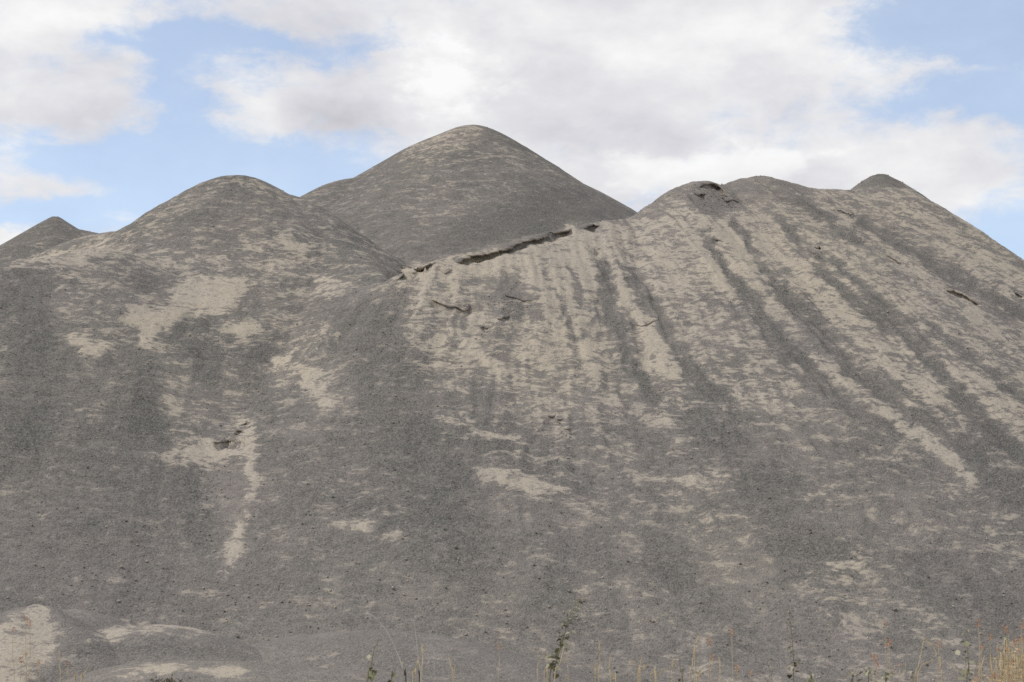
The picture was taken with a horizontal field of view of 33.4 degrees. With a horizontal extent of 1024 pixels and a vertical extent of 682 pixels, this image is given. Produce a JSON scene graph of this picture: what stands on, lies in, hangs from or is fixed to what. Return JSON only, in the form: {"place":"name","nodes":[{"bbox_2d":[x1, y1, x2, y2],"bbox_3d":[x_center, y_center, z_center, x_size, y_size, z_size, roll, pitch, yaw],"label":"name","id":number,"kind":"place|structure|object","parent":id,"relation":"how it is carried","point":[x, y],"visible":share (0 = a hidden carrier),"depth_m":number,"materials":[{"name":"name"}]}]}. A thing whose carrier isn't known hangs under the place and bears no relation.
{"place":"outdoors","nodes":[
{"label":"outdoors","id":0,"kind":"place"},
{"bbox_2d":[74,671,85,681],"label":"grass stalk","id":1,"kind":"object","parent":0,"point":[82,675],"depth_m":6.88,"materials":[{"name":"plant"}]},
{"bbox_2d":[412,642,422,681],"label":"grass stalk","id":2,"kind":"object","parent":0,"point":[417,663],"depth_m":6.89,"materials":[{"name":"plant"}]},
{"bbox_2d":[448,656,455,681],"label":"grass stalk","id":3,"kind":"object","parent":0,"point":[452,669],"depth_m":6.89,"materials":[{"name":"plant"}]},
{"bbox_2d":[0,0,1023,259],"label":"sky","id":4,"kind":"structure","parent":0,"point":[111,110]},
{"bbox_2d":[554,646,563,681],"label":"grass stalk","id":5,"kind":"object","parent":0,"point":[559,665],"depth_m":6.79,"materials":[{"name":"plant"}]},
{"bbox_2d":[595,641,600,681],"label":"grass stalk","id":6,"kind":"object","parent":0,"point":[599,665],"depth_m":6.88,"materials":[{"name":"plant"}]},
{"bbox_2d":[629,657,649,681],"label":"grass stalk","id":7,"kind":"object","parent":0,"point":[639,677],"depth_m":6.69,"materials":[{"name":"plant"}]},
{"bbox_2d":[654,667,666,681],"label":"grass stalk","id":8,"kind":"object","parent":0,"point":[655,674],"depth_m":6.69,"materials":[{"name":"plant"}]},
{"bbox_2d":[689,633,699,681],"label":"grass stalk","id":9,"kind":"object","parent":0,"point":[693,657],"depth_m":6.90,"materials":[{"name":"plant"}]},
{"bbox_2d":[807,673,814,681],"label":"leafy weed","id":10,"kind":"object","parent":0,"point":[811,679],"visible":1,"depth_m":6.88,"materials":[{"name":"green plant"}]},
{"bbox_3d":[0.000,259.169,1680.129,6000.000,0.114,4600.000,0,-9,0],"label":"ground","id":11,"kind":"structure","parent":0,"visible":0},
{"bbox_2d":[18,656,23,681],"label":"seed stalk","id":12,"kind":"object","parent":11,"relation":"on","point":[21,661],"visible":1,"depth_m":7.19,"materials":[{"name":"plant"}]},
{"bbox_2d":[24,616,27,681],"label":"seed stalk","id":13,"kind":"object","parent":11,"relation":"on","point":[25,645],"visible":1,"depth_m":6.79,"materials":[{"name":"plant"}]},
{"bbox_2d":[0,216,98,265],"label":"gravel heap","id":14,"kind":"object","parent":11,"relation":"on","point":[39,238],"visible":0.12,"depth_m":59.63,"materials":[{"name":"grey gravel"}]},
{"bbox_2d":[58,649,60,681],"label":"grass stalk","id":15,"kind":"object","parent":11,"relation":"on","point":[59,665],"depth_m":7.19,"materials":[{"name":"plant"}]},
{"bbox_2d":[0,604,120,681],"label":"gravel heap","id":16,"kind":"object","parent":11,"relation":"on","point":[51,631],"visible":0.69,"depth_m":24.39,"materials":[{"name":"grey gravel"}]},
{"bbox_2d":[61,609,133,631],"bbox_3d":[-6.650,5.090,26.816,5.700,1.744,6.955,0,-9,0],"label":"gravel heap","id":17,"kind":"object","parent":11,"relation":"on","point":[100,622],"visible":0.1,"depth_m":26.35,"materials":[{"name":"grey gravel"}]},
{"bbox_2d":[138,673,190,681],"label":"dead shrub","id":18,"kind":"object","parent":11,"relation":"on","point":[167,680],"visible":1,"depth_m":7.05,"materials":[{"name":"brown plant"}]},
{"bbox_2d":[102,624,262,664],"bbox_3d":[-5.728,5.053,25.810,7.056,1.515,6.996,0,-9,0],"label":"gravel heap","id":19,"kind":"object","parent":11,"relation":"on","point":[145,643],"visible":0.39,"depth_m":25.20,"materials":[{"name":"grey gravel"}]},
{"bbox_2d":[62,661,430,681],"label":"gravel heap","id":20,"kind":"object","parent":11,"relation":"on","point":[218,671],"visible":0.95,"depth_m":23.64,"materials":[{"name":"grey gravel"}]},
{"bbox_2d":[0,175,550,661],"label":"gravel heap","id":21,"kind":"object","parent":11,"relation":"on","point":[224,267],"visible":0.78,"depth_m":35.96,"materials":[{"name":"grey gravel"}]},
{"bbox_2d":[363,639,381,681],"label":"leafy weed","id":22,"kind":"object","parent":11,"relation":"on","point":[371,676],"visible":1,"depth_m":6.50,"materials":[{"name":"green plant"}]},
{"bbox_2d":[367,613,406,681],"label":"dead stalk","id":23,"kind":"object","parent":11,"relation":"on","point":[405,672],"visible":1,"depth_m":6.71,"materials":[{"name":"grey plant"}]},
{"bbox_2d":[388,669,397,681],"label":"leafy weed","id":24,"kind":"object","parent":11,"relation":"on","point":[393,674],"visible":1,"depth_m":6.68,"materials":[{"name":"plant"}]},
{"bbox_2d":[413,620,420,681],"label":"dead stalk","id":25,"kind":"object","parent":11,"relation":"on","point":[419,672],"visible":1,"depth_m":6.78,"materials":[{"name":"beige plant"}]},
{"bbox_2d":[250,630,604,681],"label":"gravel heap","id":26,"kind":"object","parent":11,"relation":"on","point":[470,660],"visible":0.71,"depth_m":25.62,"materials":[{"name":"grey gravel"}]},
{"bbox_2d":[301,125,635,268],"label":"gravel heap","id":27,"kind":"object","parent":11,"relation":"on","point":[464,189],"visible":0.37,"depth_m":63.81,"materials":[{"name":"grey gravel"}]},
{"bbox_2d":[0,127,1023,681],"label":"loose stones","id":28,"kind":"object","parent":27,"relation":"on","point":[514,461],"visible":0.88,"depth_m":35.84,"materials":[{"name":"grey stone"}]},
{"bbox_2d":[544,652,547,681],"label":"grass stalk","id":29,"kind":"object","parent":11,"relation":"on","point":[545,668],"depth_m":6.99,"materials":[{"name":"plant"}]},
{"bbox_2d":[546,597,585,681],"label":"leafy weed","id":30,"kind":"object","parent":11,"relation":"on","point":[552,663],"visible":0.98,"depth_m":7.12,"materials":[{"name":"green plant"}]},
{"bbox_2d":[320,176,1023,681],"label":"gravel heap","id":31,"kind":"object","parent":11,"relation":"on","point":[672,300],"visible":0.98,"depth_m":37.47,"materials":[{"name":"grey gravel"}]},
{"bbox_2d":[678,657,683,681],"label":"leafy weed","id":32,"kind":"object","parent":11,"relation":"on","point":[680,671],"visible":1,"depth_m":6.88,"materials":[{"name":"brown plant"}]},
{"bbox_2d":[695,669,700,681],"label":"grass stalk","id":33,"kind":"object","parent":11,"relation":"on","point":[699,675],"depth_m":6.58,"materials":[{"name":"plant"}]},
{"bbox_2d":[767,659,776,681],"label":"leafy weed","id":34,"kind":"object","parent":11,"relation":"on","point":[771,671],"visible":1,"depth_m":7.08,"materials":[{"name":"brown plant"}]},
{"bbox_2d":[773,606,799,681],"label":"leafy weed","id":35,"kind":"object","parent":11,"relation":"on","point":[792,667],"visible":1,"depth_m":7.30,"materials":[{"name":"green plant"}]},
{"bbox_2d":[847,669,857,681],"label":"leafy weed","id":36,"kind":"object","parent":11,"relation":"on","point":[852,673],"visible":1,"depth_m":6.49,"materials":[{"name":"plant"}]},
{"bbox_2d":[857,666,881,681],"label":"leafy weed","id":37,"kind":"object","parent":11,"relation":"on","point":[868,671],"visible":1,"depth_m":6.49,"materials":[{"name":"green plant"}]},
{"bbox_2d":[881,671,893,681],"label":"leafy weed","id":38,"kind":"object","parent":11,"relation":"on","point":[886,677],"visible":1,"depth_m":6.58,"materials":[{"name":"green plant"}]},
{"bbox_2d":[886,639,890,675],"bbox_3d":[1.623,1.948,7.250,0.027,1.346,0.038,0,-9,0],"label":"seed stalk","id":39,"kind":"object","parent":11,"relation":"on","point":[889,654],"visible":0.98,"depth_m":7.34,"materials":[{"name":"plant"}]},
{"bbox_2d":[850,174,930,200],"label":"gravel heap","id":40,"kind":"object","parent":11,"relation":"on","point":[878,181],"visible":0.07,"depth_m":57.02,"materials":[{"name":"grey gravel"}]},
{"bbox_2d":[916,637,936,681],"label":"grass stalk","id":41,"kind":"object","parent":11,"relation":"on","point":[924,663],"depth_m":6.80,"materials":[{"name":"plant"}]},
{"bbox_2d":[936,640,941,681],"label":"seed stalk","id":42,"kind":"object","parent":11,"relation":"on","point":[938,645],"visible":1,"depth_m":6.77,"materials":[{"name":"plant"}]},
{"bbox_2d":[955,629,973,681],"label":"leafy weed","id":43,"kind":"object","parent":11,"relation":"on","point":[965,672],"visible":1,"depth_m":6.70,"materials":[{"name":"green plant"}]},
{"bbox_2d":[976,620,980,681],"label":"seed stalk","id":44,"kind":"object","parent":11,"relation":"on","point":[978,622],"visible":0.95,"depth_m":6.70,"materials":[{"name":"plant"}]},
{"bbox_2d":[972,631,1023,681],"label":"dry grass","id":45,"kind":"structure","parent":11,"relation":"on","point":[1005,668],"depth_m":6.37,"materials":[{"name":"plant"}]},
{"bbox_2d":[999,628,1007,677],"bbox_3d":[1.987,1.856,6.818,0.050,1.397,0.061,0,-9,0],"label":"leafy weed","id":46,"kind":"object","parent":11,"relation":"on","point":[1004,638],"visible":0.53,"depth_m":6.92,"materials":[{"name":"green plant"}]}
]}

